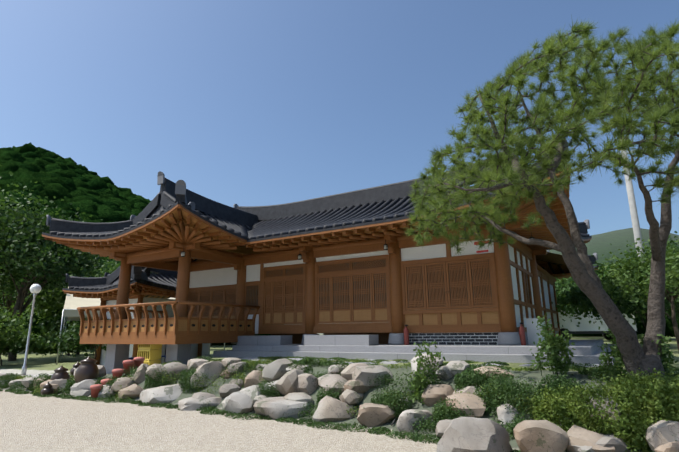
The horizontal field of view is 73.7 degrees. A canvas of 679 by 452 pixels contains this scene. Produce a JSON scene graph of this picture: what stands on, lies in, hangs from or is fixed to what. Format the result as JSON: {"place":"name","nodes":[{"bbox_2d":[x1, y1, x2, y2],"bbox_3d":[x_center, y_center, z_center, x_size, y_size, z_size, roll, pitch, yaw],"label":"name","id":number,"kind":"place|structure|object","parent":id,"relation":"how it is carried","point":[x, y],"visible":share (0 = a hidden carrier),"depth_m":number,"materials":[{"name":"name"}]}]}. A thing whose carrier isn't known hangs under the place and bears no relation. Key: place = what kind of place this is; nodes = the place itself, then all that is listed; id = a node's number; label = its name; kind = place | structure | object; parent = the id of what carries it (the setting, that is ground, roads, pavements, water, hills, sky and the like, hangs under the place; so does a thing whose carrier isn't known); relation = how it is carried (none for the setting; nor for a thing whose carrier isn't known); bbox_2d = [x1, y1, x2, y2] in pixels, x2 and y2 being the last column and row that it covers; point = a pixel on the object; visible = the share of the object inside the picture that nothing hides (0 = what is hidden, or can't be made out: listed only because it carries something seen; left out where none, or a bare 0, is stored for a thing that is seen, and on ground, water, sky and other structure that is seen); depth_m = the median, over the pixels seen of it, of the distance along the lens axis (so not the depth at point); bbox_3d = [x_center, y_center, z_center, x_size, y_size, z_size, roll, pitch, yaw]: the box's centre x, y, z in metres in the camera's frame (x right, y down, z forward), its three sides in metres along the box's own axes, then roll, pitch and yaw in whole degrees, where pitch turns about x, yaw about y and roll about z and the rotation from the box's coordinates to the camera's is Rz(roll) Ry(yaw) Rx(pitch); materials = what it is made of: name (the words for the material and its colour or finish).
{"place":"outdoors","nodes":[
{"label":"outdoors","id":0,"kind":"place"},
{"bbox_2d":[0,228,678,451],"bbox_3d":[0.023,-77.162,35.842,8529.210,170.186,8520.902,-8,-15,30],"label":"ground","id":1,"kind":"structure","parent":0,"point":[29,422],"depth_m":7.22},
{"bbox_2d":[0,306,40,347],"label":"tree","id":2,"kind":"object","parent":1,"relation":"on","point":[10,325],"visible":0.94,"depth_m":20.07,"materials":[{"name":"green plant"}]},
{"bbox_2d":[0,326,49,365],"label":"tree","id":3,"kind":"object","parent":1,"relation":"on","point":[34,343],"depth_m":22.03,"materials":[{"name":"green plant"}]},
{"bbox_2d":[21,284,40,374],"bbox_3d":[-10.463,3.462,15.307,0.340,3.000,0.340,-8,-15,30],"label":"garden lamp post","id":4,"kind":"object","parent":1,"relation":"on","point":[35,289],"visible":1,"depth_m":15.33,"materials":[{"name":"silver metal"}]},
{"bbox_2d":[0,260,88,312],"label":"tree","id":5,"kind":"object","parent":1,"relation":"on","point":[8,293],"depth_m":43.71,"materials":[{"name":"green plant"}]},
{"bbox_2d":[0,165,95,295],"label":"tree","id":6,"kind":"object","parent":1,"relation":"on","point":[14,209],"visible":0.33,"depth_m":28.02,"materials":[{"name":"green plant"}]},
{"bbox_2d":[35,307,73,355],"bbox_3d":[-20.066,7.854,33.766,5.211,4.108,5.121,-8,-15,30],"label":"tree","id":7,"kind":"object","parent":1,"relation":"on","point":[52,321],"depth_m":32.20,"materials":[{"name":"green plant"}]},
{"bbox_2d":[0,198,117,360],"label":"tree","id":8,"kind":"object","parent":1,"relation":"on","point":[50,255],"depth_m":27.08,"materials":[{"name":"green plant"}]},
{"bbox_2d":[28,326,90,361],"bbox_3d":[-15.366,6.595,24.738,3.082,2.210,3.275,-8,-15,30],"label":"tree","id":9,"kind":"object","parent":1,"relation":"on","point":[53,343],"depth_m":23.94,"materials":[{"name":"green plant"}]},
{"bbox_2d":[9,265,111,354],"bbox_3d":[-20.729,6.671,35.843,8.943,7.394,9.448,-8,-15,30],"label":"tree","id":10,"kind":"object","parent":1,"relation":"on","point":[43,307],"depth_m":33.53,"materials":[{"name":"green plant"}]},
{"bbox_2d":[46,318,110,359],"bbox_3d":[-9.494,4.740,18.052,3.400,2.375,3.272,-8,-15,30],"label":"tree","id":11,"kind":"object","parent":1,"relation":"on","point":[71,338],"depth_m":17.54,"materials":[{"name":"green plant"}]},
{"bbox_2d":[54,273,103,326],"bbox_3d":[-16.686,6.647,33.155,8.470,6.067,7.919,-8,-15,30],"label":"tree","id":12,"kind":"object","parent":1,"relation":"on","point":[65,318],"visible":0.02,"depth_m":31.24,"materials":[{"name":"green plant"}]},
{"bbox_2d":[40,344,165,398],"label":"jars and crates","id":13,"kind":"object","parent":1,"relation":"on","point":[148,354],"visible":0.83,"depth_m":11.32,"materials":[{"name":"ceramic"}]},
{"bbox_2d":[93,257,120,273],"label":"tree","id":14,"kind":"object","parent":1,"relation":"on","point":[110,264],"visible":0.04,"depth_m":52.72,"materials":[{"name":"green plant"}]},
{"bbox_2d":[62,280,209,366],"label":"building","id":15,"kind":"structure","parent":1,"relation":"on","point":[139,291],"depth_m":17.79,"materials":[{"name":"brown wood"}]},
{"bbox_2d":[65,266,177,298],"bbox_3d":[-8.051,2.007,19.438,4.793,2.007,4.796,-8,-15,30],"label":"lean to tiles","id":16,"kind":"object","parent":15,"relation":"on","point":[165,278],"visible":0.52,"depth_m":18.60,"materials":[{"name":"grey tile"}]},
{"bbox_2d":[56,287,224,364],"bbox_3d":[-11.692,5.590,26.918,8.058,4.400,7.058,7,-15,-28],"label":"canopy tent","id":17,"kind":"object","parent":1,"relation":"on","point":[70,310],"visible":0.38,"depth_m":23.11,"materials":[{"name":"fabric"}]},
{"bbox_2d":[42,165,614,373],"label":"traditional house","id":18,"kind":"structure","parent":1,"relation":"on","point":[396,285],"depth_m":12.92,"materials":[{"name":"brown wood"}]},
{"bbox_2d":[46,140,597,273],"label":"roof tiles","id":19,"kind":"object","parent":18,"relation":"on","point":[383,202],"visible":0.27,"depth_m":15.69,"materials":[{"name":"grey tile"}]},
{"bbox_2d":[0,353,678,451],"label":"rocks","id":20,"kind":"object","parent":1,"relation":"on","point":[296,387],"visible":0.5,"depth_m":7.56,"materials":[{"name":"stone"}]},
{"bbox_2d":[0,356,678,451],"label":"dark ground cover","id":21,"kind":"object","parent":1,"relation":"on","point":[470,377],"visible":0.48,"depth_m":7.21,"materials":[{"name":"green plant"}]},
{"bbox_2d":[0,142,678,345],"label":"forested hill","id":22,"kind":"structure","parent":1,"relation":"on","point":[95,195],"depth_m":146.07,"materials":[{"name":"green plant"}]},
{"bbox_2d":[15,356,678,451],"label":"juniper mounds","id":23,"kind":"object","parent":1,"relation":"on","point":[635,397],"visible":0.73,"depth_m":5.53,"materials":[{"name":"green plant"}]},
{"bbox_2d":[299,313,677,404],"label":"shrubs","id":24,"kind":"object","parent":1,"relation":"on","point":[558,347],"depth_m":6.77,"materials":[{"name":"green plant"}]},
{"bbox_2d":[404,15,678,381],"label":"pine","id":25,"kind":"object","parent":1,"relation":"on","point":[603,100],"depth_m":6.25,"materials":[{"name":"green plant"}]},
{"bbox_2d":[555,278,584,338],"bbox_3d":[11.903,4.668,25.060,4.912,3.998,4.847,-8,-15,30],"label":"tree","id":26,"kind":"object","parent":1,"relation":"on","point":[559,293],"depth_m":24.07,"materials":[{"name":"green plant"}]},
{"bbox_2d":[554,265,599,288],"bbox_3d":[17.102,6.053,35.757,8.012,6.084,9.003,-8,-15,30],"label":"tree","id":27,"kind":"object","parent":1,"relation":"on","point":[562,279],"visible":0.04,"depth_m":33.61,"materials":[{"name":"green plant"}]},
{"bbox_2d":[558,304,636,339],"bbox_3d":[14.151,5.312,26.099,4.580,2.550,1.940,-2,-13,5],"label":"vehicle","id":28,"kind":"object","parent":1,"relation":"on","point":[586,326],"visible":0.23,"depth_m":25.13,"materials":[{"name":"white paint"}]},
{"bbox_2d":[552,273,645,342],"bbox_3d":[11.258,3.384,18.648,4.453,3.586,4.312,-8,-15,30],"label":"tree","id":29,"kind":"object","parent":1,"relation":"on","point":[570,301],"depth_m":18.49,"materials":[{"name":"green plant"}]},
{"bbox_2d":[560,237,678,350],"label":"tree","id":30,"kind":"object","parent":1,"relation":"on","point":[642,265],"depth_m":12.30,"materials":[{"name":"green plant"}]},
{"bbox_2d":[565,256,677,316],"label":"tree","id":31,"kind":"object","parent":1,"relation":"on","point":[605,273],"depth_m":29.42,"materials":[{"name":"green plant"}]},
{"bbox_2d":[575,268,678,327],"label":"tree","id":32,"kind":"object","parent":1,"relation":"on","point":[624,303],"depth_m":14.96,"materials":[{"name":"green plant"}]},
{"bbox_2d":[618,140,645,259],"bbox_3d":[13.358,0.390,20.292,1.800,9.500,0.320,-8,-15,30],"label":"utility pole","id":33,"kind":"object","parent":1,"relation":"on","point":[633,212],"visible":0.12,"depth_m":20.46,"materials":[{"name":"concrete"}]},
{"bbox_2d":[598,258,677,313],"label":"tree","id":34,"kind":"object","parent":1,"relation":"on","point":[617,269],"depth_m":25.18,"materials":[{"name":"green plant"}]},
{"bbox_2d":[603,231,678,276],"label":"tree","id":35,"kind":"object","parent":1,"relation":"on","point":[672,240],"depth_m":26.25,"materials":[{"name":"green plant"}]},
{"bbox_2d":[0,0,678,235],"label":"sky","id":36,"kind":"structure","parent":0,"point":[240,102],"materials":[{"name":"blue"}]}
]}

